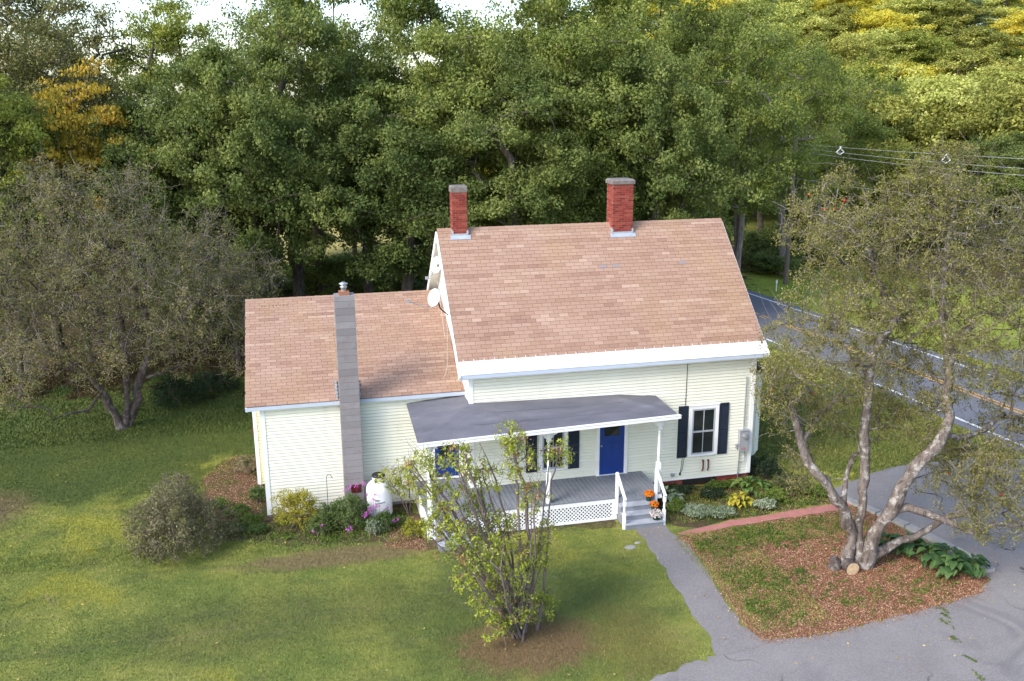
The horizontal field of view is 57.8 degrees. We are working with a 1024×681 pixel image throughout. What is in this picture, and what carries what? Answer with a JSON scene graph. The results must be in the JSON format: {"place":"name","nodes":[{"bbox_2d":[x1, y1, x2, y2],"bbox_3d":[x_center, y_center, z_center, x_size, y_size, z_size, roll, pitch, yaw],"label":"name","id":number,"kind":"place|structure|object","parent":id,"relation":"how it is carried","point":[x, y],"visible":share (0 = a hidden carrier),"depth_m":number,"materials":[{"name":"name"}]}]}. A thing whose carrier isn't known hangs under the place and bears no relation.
{"place":"outdoors","nodes":[
{"label":"outdoors","id":0,"kind":"place"},
{"bbox_2d":[199,455,615,549],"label":"side garden soil","id":1,"kind":"structure","parent":0,"point":[269,520],"depth_m":27.69,"materials":[{"name":"brown soil"}]},
{"bbox_2d":[269,486,319,529],"bbox_3d":[-6.355,4.888,27.298,1.542,1.333,1.242,-4,15,-13],"label":"goldenrod","id":2,"kind":"object","parent":1,"relation":"on","point":[294,500],"visible":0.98,"depth_m":27.13,"materials":[{"name":"yellow plant"}]},
{"bbox_2d":[303,510,333,535],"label":"flower clump","id":3,"kind":"object","parent":1,"relation":"on","point":[317,524],"visible":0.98,"depth_m":26.82,"materials":[{"name":"green plant"}]},
{"bbox_2d":[318,493,369,529],"bbox_3d":[-4.987,4.995,27.261,1.637,1.128,1.198,-4,15,-13],"label":"flower clump","id":4,"kind":"object","parent":1,"relation":"on","point":[334,509],"visible":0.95,"depth_m":27.09,"materials":[{"name":"green plant"}]},
{"bbox_2d":[366,472,392,518],"bbox_3d":[-3.989,4.664,27.909,0.760,1.410,0.768,-4,15,-13],"label":"propane tank","id":5,"kind":"object","parent":1,"relation":"on","point":[383,496],"visible":0.82,"depth_m":27.62,"materials":[{"name":"white metal"}]},
{"bbox_2d":[362,509,405,533],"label":"flower clump","id":6,"kind":"object","parent":1,"relation":"on","point":[386,518],"visible":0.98,"depth_m":27.12,"materials":[{"name":"green plant"}]},
{"bbox_2d":[373,451,420,515],"bbox_3d":[-3.432,4.351,27.736,1.556,2.106,1.516,7,16,25],"label":"lilac bush","id":7,"kind":"object","parent":1,"relation":"on","point":[397,481],"visible":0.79,"depth_m":27.74,"materials":[{"name":"green plant"}]},
{"bbox_2d":[401,516,426,538],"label":"yellow shrub","id":8,"kind":"object","parent":1,"relation":"on","point":[408,528],"visible":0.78,"depth_m":26.71,"materials":[{"name":"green plant"}]},
{"bbox_2d":[0,0,1001,105],"label":"sky","id":9,"kind":"structure","parent":0,"point":[212,11],"materials":[{"name":"white"}]},
{"bbox_2d":[0,30,1023,680],"bbox_3d":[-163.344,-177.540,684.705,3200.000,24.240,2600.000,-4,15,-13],"label":"ground","id":10,"kind":"structure","parent":0,"point":[762,284],"depth_m":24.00,"materials":[{"name":"green plant"}]},
{"bbox_2d":[0,26,49,324],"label":"ash tree","id":11,"kind":"object","parent":10,"relation":"on","point":[23,78],"visible":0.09,"depth_m":47.06,"materials":[{"name":"green plant"}]},
{"bbox_2d":[0,46,65,383],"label":"locust tree","id":12,"kind":"object","parent":10,"relation":"on","point":[28,127],"visible":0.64,"depth_m":38.94,"materials":[{"name":"green plant"}]},
{"bbox_2d":[0,0,75,300],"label":"ash tree","id":13,"kind":"object","parent":10,"relation":"on","point":[18,20],"visible":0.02,"depth_m":53.58,"materials":[{"name":"green plant"}]},
{"bbox_2d":[0,85,80,371],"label":"oak tree","id":14,"kind":"object","parent":10,"relation":"on","point":[3,171],"visible":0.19,"depth_m":40.59,"materials":[{"name":"green plant"}]},
{"bbox_2d":[0,155,103,349],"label":"oak tree","id":15,"kind":"object","parent":10,"relation":"on","point":[62,344],"visible":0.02,"depth_m":46.21,"materials":[{"name":"green plant"}]},
{"bbox_2d":[0,0,114,308],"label":"ash tree","id":16,"kind":"object","parent":10,"relation":"on","point":[3,65],"visible":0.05,"depth_m":51.78,"materials":[{"name":"green plant"}]},
{"bbox_2d":[0,15,123,329],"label":"ash tree","id":17,"kind":"object","parent":10,"relation":"on","point":[47,33],"visible":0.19,"depth_m":45.97,"materials":[{"name":"green plant"}]},
{"bbox_2d":[0,219,128,398],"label":"apple tree","id":18,"kind":"object","parent":10,"relation":"on","point":[12,308],"visible":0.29,"depth_m":38.76,"materials":[{"name":"green plant"}]},
{"bbox_2d":[6,55,138,361],"bbox_3d":[-20.570,-5.783,43.132,7.095,14.287,7.237,1,15,6],"label":"maple tree","id":19,"kind":"object","parent":10,"relation":"on","point":[55,98],"visible":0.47,"depth_m":41.52,"materials":[{"name":"yellow plant"}]},
{"bbox_2d":[9,0,144,320],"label":"ash tree","id":20,"kind":"object","parent":10,"relation":"on","point":[57,9],"visible":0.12,"depth_m":49.48,"materials":[{"name":"green plant"}]},
{"bbox_2d":[55,117,155,364],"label":"maple tree","id":21,"kind":"object","parent":10,"relation":"on","point":[90,163],"visible":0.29,"depth_m":41.23,"materials":[{"name":"green plant"}]},
{"bbox_2d":[52,2,165,308],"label":"thin tree","id":22,"kind":"object","parent":10,"relation":"on","point":[110,52],"visible":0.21,"depth_m":52.35,"materials":[{"name":"green plant"}]},
{"bbox_2d":[44,96,231,357],"bbox_3d":[-17.565,-5.178,44.194,8.724,12.583,9.969,2,15,8],"label":"oak tree","id":23,"kind":"object","parent":10,"relation":"on","point":[137,155],"visible":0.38,"depth_m":41.83,"materials":[{"name":"green plant"}]},
{"bbox_2d":[0,141,289,429],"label":"apple tree","id":24,"kind":"object","parent":10,"relation":"on","point":[134,278],"visible":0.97,"depth_m":34.01,"materials":[{"name":"green plant"}]},
{"bbox_2d":[84,0,257,182],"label":"locust tree","id":25,"kind":"object","parent":10,"relation":"on","point":[170,34],"visible":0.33,"depth_m":51.70,"materials":[{"name":"green plant"}]},
{"bbox_2d":[114,469,244,567],"bbox_3d":[-9.395,4.681,25.833,2.971,2.577,3.041,8,17,28],"label":"round shrub","id":26,"kind":"object","parent":10,"relation":"on","point":[156,524],"visible":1,"depth_m":25.45,"materials":[{"name":"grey plant"}]},
{"bbox_2d":[148,371,213,410],"bbox_3d":[-13.705,1.930,38.325,2.624,1.609,2.268,-4,15,-13],"label":"dark shrub","id":27,"kind":"object","parent":10,"relation":"on","point":[163,394],"visible":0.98,"depth_m":38.05,"materials":[{"name":"green plant"}]},
{"bbox_2d":[105,55,278,339],"bbox_3d":[-16.197,-6.979,47.260,9.642,14.453,9.025,1,15,3],"label":"oak tree","id":28,"kind":"object","parent":10,"relation":"on","point":[140,86],"visible":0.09,"depth_m":45.27,"materials":[{"name":"green plant"}]},
{"bbox_2d":[124,230,283,376],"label":"apple tree","id":29,"kind":"object","parent":10,"relation":"on","point":[217,315],"visible":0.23,"depth_m":40.38,"materials":[{"name":"green plant"}]},
{"bbox_2d":[188,368,241,395],"bbox_3d":[-12.906,1.686,40.037,2.110,1.174,2.101,4,15,18],"label":"dark shrub","id":30,"kind":"object","parent":10,"relation":"on","point":[212,378],"visible":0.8,"depth_m":39.88,"materials":[{"name":"green plant"}]},
{"bbox_2d":[126,36,340,298],"bbox_3d":[-13.003,-6.355,43.561,8.724,15.153,9.970,-8,17,-28],"label":"oak tree","id":31,"kind":"object","parent":10,"relation":"on","point":[205,70],"visible":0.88,"depth_m":41.95,"materials":[{"name":"green plant"}]},
{"bbox_2d":[187,0,381,296],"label":"oak tree","id":32,"kind":"object","parent":10,"relation":"on","point":[319,30],"visible":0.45,"depth_m":45.17,"materials":[{"name":"green plant"}]},
{"bbox_2d":[260,276,309,298],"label":"bush","id":33,"kind":"object","parent":10,"relation":"on","point":[280,286],"visible":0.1,"depth_m":54.66,"materials":[{"name":"green plant"}]},
{"bbox_2d":[215,0,401,294],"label":"oak tree","id":34,"kind":"object","parent":10,"relation":"on","point":[300,4],"visible":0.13,"depth_m":50.96,"materials":[{"name":"green plant"}]},
{"bbox_2d":[283,248,362,295],"bbox_3d":[-11.199,-3.938,56.908,5.377,3.579,5.311,-8,17,-28],"label":"bush","id":35,"kind":"object","parent":10,"relation":"on","point":[334,274],"visible":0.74,"depth_m":55.38,"materials":[{"name":"green plant"}]},
{"bbox_2d":[296,37,407,292],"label":"oak tree","id":36,"kind":"object","parent":10,"relation":"on","point":[356,61],"visible":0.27,"depth_m":47.98,"materials":[{"name":"green plant"}]},
{"bbox_2d":[348,264,423,293],"bbox_3d":[-7.470,-3.477,57.564,5.377,2.352,5.311,-3,15,-11],"label":"bush","id":37,"kind":"object","parent":10,"relation":"on","point":[418,284],"visible":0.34,"depth_m":56.36,"materials":[{"name":"green plant"}]},
{"bbox_2d":[292,79,484,292],"bbox_3d":[-5.944,-6.009,45.658,9.237,13.332,10.556,-1,15,-1],"label":"oak tree","id":38,"kind":"object","parent":10,"relation":"on","point":[406,229],"visible":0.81,"depth_m":43.80,"materials":[{"name":"green plant"}]},
{"bbox_2d":[333,0,496,289],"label":"oak tree","id":39,"kind":"object","parent":10,"relation":"on","point":[404,13],"visible":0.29,"depth_m":50.21,"materials":[{"name":"green plant"}]},
{"bbox_2d":[374,5,559,230],"bbox_3d":[-2.084,-8.535,48.020,10.334,16.944,9.197,-5,15,-16],"label":"oak tree","id":40,"kind":"object","parent":10,"relation":"on","point":[430,40],"visible":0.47,"depth_m":45.38,"materials":[{"name":"green plant"}]},
{"bbox_2d":[395,409,583,658],"bbox_3d":[-0.378,4.327,20.952,4.530,5.841,2.957,-4,15,-13],"label":"lilac bush","id":41,"kind":"object","parent":10,"relation":"on","point":[509,619],"visible":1,"depth_m":20.90,"materials":[{"name":"green plant"}]},
{"bbox_2d":[245,178,769,551],"bbox_3d":[-0.255,-0.495,31.260,16.887,9.660,12.406,-4,15,-13],"label":"farmhouse","id":42,"kind":"object","parent":10,"relation":"on","point":[618,348],"visible":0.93,"depth_m":28.83,"materials":[{"name":"paint"}]},
{"bbox_2d":[435,444,458,476],"bbox_3d":[-2.020,3.266,28.787,0.760,2.050,0.080,-4,15,-13],"label":"window","id":43,"kind":"structure","parent":42,"relation":"in","point":[437,450],"depth_m":28.90,"materials":[{"name":"blue glass"}]},
{"bbox_2d":[539,432,567,471],"bbox_3d":[1.275,3.268,28.651,0.950,1.580,0.080,-4,15,-13],"label":"window","id":44,"kind":"structure","parent":42,"relation":"in","point":[559,435],"depth_m":28.68,"materials":[{"name":"white paint"}]},
{"bbox_2d":[599,425,624,474],"bbox_3d":[3.138,3.228,29.099,0.820,2.050,0.080,-4,15,-13],"label":"door","id":45,"kind":"structure","parent":42,"relation":"in","point":[611,456],"depth_m":29.17,"materials":[{"name":"blue paint"}]},
{"bbox_2d":[687,403,719,456],"bbox_3d":[6.134,2.868,29.742,1.060,1.730,0.080,-4,15,-13],"label":"window","id":46,"kind":"structure","parent":42,"relation":"in","point":[703,423],"depth_m":29.75,"materials":[{"name":"white paint"}]},
{"bbox_2d":[735,377,749,477],"bbox_3d":[7.480,2.911,30.004,0.410,3.580,0.235,-4,15,-13],"label":"electric meter","id":47,"kind":"object","parent":42,"relation":"attached to","point":[741,444],"visible":0.98,"depth_m":30.07,"materials":[{"name":"grey metal"}]},
{"bbox_2d":[407,38,608,226],"bbox_3d":[-0.308,-7.052,45.913,9.642,15.109,9.025,4,15,17],"label":"oak tree","id":48,"kind":"object","parent":10,"relation":"on","point":[534,182],"visible":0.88,"depth_m":43.68,"materials":[{"name":"green plant"}]},
{"bbox_2d":[456,0,624,224],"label":"oak tree","id":49,"kind":"object","parent":10,"relation":"on","point":[547,12],"visible":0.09,"depth_m":50.52,"materials":[{"name":"green plant"}]},
{"bbox_2d":[485,7,656,224],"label":"oak tree","id":50,"kind":"object","parent":10,"relation":"on","point":[590,132],"visible":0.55,"depth_m":45.70,"materials":[{"name":"green plant"}]},
{"bbox_2d":[204,455,994,645],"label":"wood mulch","id":51,"kind":"object","parent":10,"relation":"on","point":[844,625],"visible":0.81,"depth_m":24.28,"materials":[{"name":"brown wood"}]},
{"bbox_2d":[747,126,1023,569],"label":"apple tree","id":52,"kind":"object","parent":51,"relation":"on","point":[868,553],"visible":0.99,"depth_m":23.71,"materials":[{"name":"green plant"}]},
{"bbox_2d":[905,542,947,568],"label":"hosta","id":53,"kind":"object","parent":51,"relation":"on","point":[925,558],"visible":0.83,"depth_m":24.91,"materials":[{"name":"green plant"}]},
{"bbox_2d":[929,553,973,578],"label":"hosta","id":54,"kind":"object","parent":51,"relation":"on","point":[948,570],"visible":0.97,"depth_m":24.16,"materials":[{"name":"green plant"}]},
{"bbox_2d":[953,553,991,577],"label":"hosta","id":55,"kind":"object","parent":51,"relation":"on","point":[979,560],"visible":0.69,"depth_m":24.25,"materials":[{"name":"green plant"}]},
{"bbox_2d":[222,465,985,680],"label":"ground cover","id":56,"kind":"object","parent":10,"relation":"on","point":[752,535],"visible":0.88,"depth_m":25.37,"materials":[{"name":"green plant"}]},
{"bbox_2d":[550,0,737,178],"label":"oak tree","id":57,"kind":"object","parent":10,"relation":"on","point":[611,12],"visible":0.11,"depth_m":51.72,"materials":[{"name":"green plant"}]},
{"bbox_2d":[566,33,765,238],"bbox_3d":[7.045,-7.796,48.024,9.237,15.474,10.556,-11,18,-35],"label":"oak tree","id":58,"kind":"object","parent":10,"relation":"on","point":[698,158],"visible":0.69,"depth_m":46.18,"materials":[{"name":"green plant"}]},
{"bbox_2d":[636,525,769,654],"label":"front walk","id":59,"kind":"structure","parent":10,"relation":"on","point":[689,580],"depth_m":23.64,"materials":[{"name":"concrete"}]},
{"bbox_2d":[663,0,743,22],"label":"hillside tree","id":60,"kind":"object","parent":10,"relation":"on","point":[714,4],"visible":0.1,"depth_m":139.34,"materials":[{"name":"yellow plant"}]},
{"bbox_2d":[645,0,791,218],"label":"oak tree","id":61,"kind":"object","parent":10,"relation":"on","point":[693,38],"visible":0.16,"depth_m":54.55,"materials":[{"name":"green plant"}]},
{"bbox_2d":[664,0,820,268],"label":"ash tree","id":62,"kind":"object","parent":10,"relation":"on","point":[745,159],"visible":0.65,"depth_m":51.54,"materials":[{"name":"green plant"}]},
{"bbox_2d":[658,455,829,527],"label":"front garden soil","id":63,"kind":"structure","parent":10,"relation":"on","point":[694,523],"depth_m":28.82,"materials":[{"name":"brown soil"}]},
{"bbox_2d":[681,502,713,518],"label":"garden plant","id":64,"kind":"object","parent":63,"relation":"on","point":[699,510],"visible":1,"depth_m":27.87,"materials":[{"name":"green plant"}]},
{"bbox_2d":[730,475,772,497],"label":"hosta","id":65,"kind":"object","parent":63,"relation":"on","point":[745,490],"visible":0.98,"depth_m":29.69,"materials":[{"name":"green plant"}]},
{"bbox_2d":[750,453,780,476],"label":"garden plant","id":66,"kind":"object","parent":63,"relation":"on","point":[767,465],"visible":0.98,"depth_m":30.75,"materials":[{"name":"green plant"}]},
{"bbox_2d":[769,471,812,493],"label":"garden plant","id":67,"kind":"object","parent":63,"relation":"on","point":[779,480],"visible":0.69,"depth_m":29.61,"materials":[{"name":"green plant"}]},
{"bbox_2d":[678,503,851,534],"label":"brick path","id":68,"kind":"structure","parent":10,"relation":"on","point":[793,513],"depth_m":27.88,"materials":[{"name":"red brick"}]},
{"bbox_2d":[730,228,802,261],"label":"bush","id":69,"kind":"object","parent":10,"relation":"on","point":[753,241],"visible":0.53,"depth_m":68.59,"materials":[{"name":"green plant"}]},
{"bbox_2d":[699,3,854,233],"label":"hillside tree","id":70,"kind":"object","parent":10,"relation":"on","point":[760,215],"visible":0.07,"depth_m":78.88,"materials":[{"name":"green plant"}]},
{"bbox_2d":[743,249,819,274],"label":"bush","id":71,"kind":"object","parent":10,"relation":"on","point":[773,260],"visible":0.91,"depth_m":65.35,"materials":[{"name":"green plant"}]},
{"bbox_2d":[780,127,811,284],"bbox_3d":[18.369,-8.761,61.126,2.200,10.370,0.340,-4,15,-13],"label":"utility pole","id":72,"kind":"object","parent":10,"relation":"on","point":[786,265],"visible":0.54,"depth_m":61.45,"materials":[{"name":"brown wood"}]},
{"bbox_2d":[757,220,836,257],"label":"bush","id":73,"kind":"object","parent":10,"relation":"on","point":[772,240],"visible":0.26,"depth_m":68.62,"materials":[{"name":"green plant"}]},
{"bbox_2d":[751,0,847,44],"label":"hillside tree","id":74,"kind":"object","parent":10,"relation":"on","point":[799,11],"visible":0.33,"depth_m":130.14,"materials":[{"name":"green plant"}]},
{"bbox_2d":[735,26,864,274],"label":"ash tree","id":75,"kind":"object","parent":10,"relation":"on","point":[832,114],"visible":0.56,"depth_m":61.84,"materials":[{"name":"green plant"}]},
{"bbox_2d":[783,0,868,48],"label":"hillside tree","id":76,"kind":"object","parent":10,"relation":"on","point":[840,13],"visible":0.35,"depth_m":130.34,"materials":[{"name":"green plant"}]},
{"bbox_2d":[775,62,910,226],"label":"ash tree","id":77,"kind":"object","parent":10,"relation":"on","point":[860,132],"visible":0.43,"depth_m":70.03,"materials":[{"name":"green plant"}]},
{"bbox_2d":[806,28,891,69],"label":"hillside tree","id":78,"kind":"object","parent":10,"relation":"on","point":[852,48],"visible":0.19,"depth_m":111.74,"materials":[{"name":"green plant"}]},
{"bbox_2d":[802,56,906,216],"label":"hillside tree","id":79,"kind":"object","parent":10,"relation":"on","point":[870,69],"visible":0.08,"depth_m":86.02,"materials":[{"name":"green plant"}]},
{"bbox_2d":[813,0,896,38],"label":"hillside tree","id":80,"kind":"object","parent":10,"relation":"on","point":[869,7],"visible":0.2,"depth_m":140.63,"materials":[{"name":"yellow plant"}]},
{"bbox_2d":[836,27,921,60],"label":"hillside tree","id":81,"kind":"object","parent":10,"relation":"on","point":[889,48],"visible":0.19,"depth_m":119.61,"materials":[{"name":"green plant"}]},
{"bbox_2d":[843,54,914,83],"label":"hillside tree","id":82,"kind":"object","parent":10,"relation":"on","point":[881,60],"visible":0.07,"depth_m":109.17,"materials":[{"name":"green plant"}]},
{"bbox_2d":[817,83,947,215],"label":"hillside tree","id":83,"kind":"object","parent":10,"relation":"on","point":[904,114],"visible":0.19,"depth_m":79.38,"materials":[{"name":"green plant"}]},
{"bbox_2d":[836,8,937,62],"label":"hillside tree","id":84,"kind":"object","parent":10,"relation":"on","point":[876,20],"visible":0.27,"depth_m":128.00,"materials":[{"name":"yellow plant"}]},
{"bbox_2d":[838,140,963,250],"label":"hillside tree","id":85,"kind":"object","parent":10,"relation":"on","point":[888,167],"visible":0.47,"depth_m":73.38,"materials":[{"name":"green plant"}]},
{"bbox_2d":[872,0,953,42],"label":"hillside tree","id":86,"kind":"object","parent":10,"relation":"on","point":[903,5],"visible":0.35,"depth_m":133.18,"materials":[{"name":"green plant"}]},
{"bbox_2d":[840,62,988,228],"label":"hillside tree","id":87,"kind":"object","parent":10,"relation":"on","point":[945,89],"visible":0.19,"depth_m":81.26,"materials":[{"name":"green plant"}]},
{"bbox_2d":[880,59,951,84],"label":"hillside tree","id":88,"kind":"object","parent":10,"relation":"on","point":[929,71],"visible":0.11,"depth_m":108.19,"materials":[{"name":"yellow plant"}]},
{"bbox_2d":[879,24,973,79],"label":"hillside tree","id":89,"kind":"object","parent":10,"relation":"on","point":[926,48],"visible":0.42,"depth_m":117.79,"materials":[{"name":"green plant"}]},
{"bbox_2d":[903,0,997,52],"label":"hillside tree","id":90,"kind":"object","parent":10,"relation":"on","point":[951,18],"visible":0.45,"depth_m":132.00,"materials":[{"name":"green plant"}]},
{"bbox_2d":[895,93,1023,236],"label":"hillside tree","id":91,"kind":"object","parent":10,"relation":"on","point":[975,113],"visible":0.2,"depth_m":79.69,"materials":[{"name":"green plant"}]},
{"bbox_2d":[914,38,1023,89],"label":"hillside tree","id":92,"kind":"object","parent":10,"relation":"on","point":[989,56],"visible":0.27,"depth_m":108.13,"materials":[{"name":"green plant"}]},
{"bbox_2d":[927,130,1023,250],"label":"oak tree","id":93,"kind":"object","parent":10,"relation":"on","point":[1018,138],"visible":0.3,"depth_m":72.96,"materials":[{"name":"green plant"}]},
{"bbox_2d":[953,0,997,47],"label":"tree","id":94,"kind":"object","parent":10,"relation":"on","point":[980,5],"visible":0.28,"depth_m":135.61,"materials":[{"name":"green plant"}]},
{"bbox_2d":[943,20,1023,72],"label":"hillside tree","id":95,"kind":"object","parent":10,"relation":"on","point":[969,35],"visible":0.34,"depth_m":120.10,"materials":[{"name":"green plant"}]},
{"bbox_2d":[951,85,1023,244],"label":"hillside tree","id":96,"kind":"object","parent":10,"relation":"on","point":[1008,106],"visible":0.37,"depth_m":76.42,"materials":[{"name":"green plant"}]},
{"bbox_2d":[956,71,1021,130],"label":"hillside tree","id":97,"kind":"object","parent":10,"relation":"on","point":[983,87],"visible":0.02,"depth_m":91.29,"materials":[{"name":"green plant"}]},
{"bbox_2d":[967,55,1023,91],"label":"hillside tree","id":98,"kind":"object","parent":10,"relation":"on","point":[982,73],"visible":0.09,"depth_m":103.34,"materials":[{"name":"green plant"}]},
{"bbox_2d":[971,0,1023,31],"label":"hillside tree","id":99,"kind":"object","parent":10,"relation":"on","point":[1003,8],"visible":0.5,"depth_m":148.84,"materials":[{"name":"green plant"}]},
{"bbox_2d":[973,141,1023,213],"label":"oak tree","id":100,"kind":"object","parent":10,"relation":"on","point":[1017,182],"visible":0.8,"depth_m":67.80,"materials":[{"name":"green plant"}]},
{"bbox_2d":[986,0,1023,48],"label":"hillside tree","id":101,"kind":"object","parent":10,"relation":"on","point":[1014,28],"visible":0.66,"depth_m":133.84,"materials":[{"name":"yellow plant"}]},
{"bbox_2d":[650,459,1023,680],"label":"driveway","id":102,"kind":"structure","parent":0,"point":[994,646],"depth_m":21.57,"materials":[{"name":"grey asphalt"}]},
{"bbox_2d":[847,496,994,572],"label":"kerb","id":103,"kind":"structure","parent":102,"relation":"on","point":[931,537],"depth_m":27.00,"materials":[{"name":"concrete"}]},
{"bbox_2d":[747,290,1023,452],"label":"road","id":104,"kind":"structure","parent":0,"point":[759,305],"depth_m":42.46,"materials":[{"name":"grey asphalt"}]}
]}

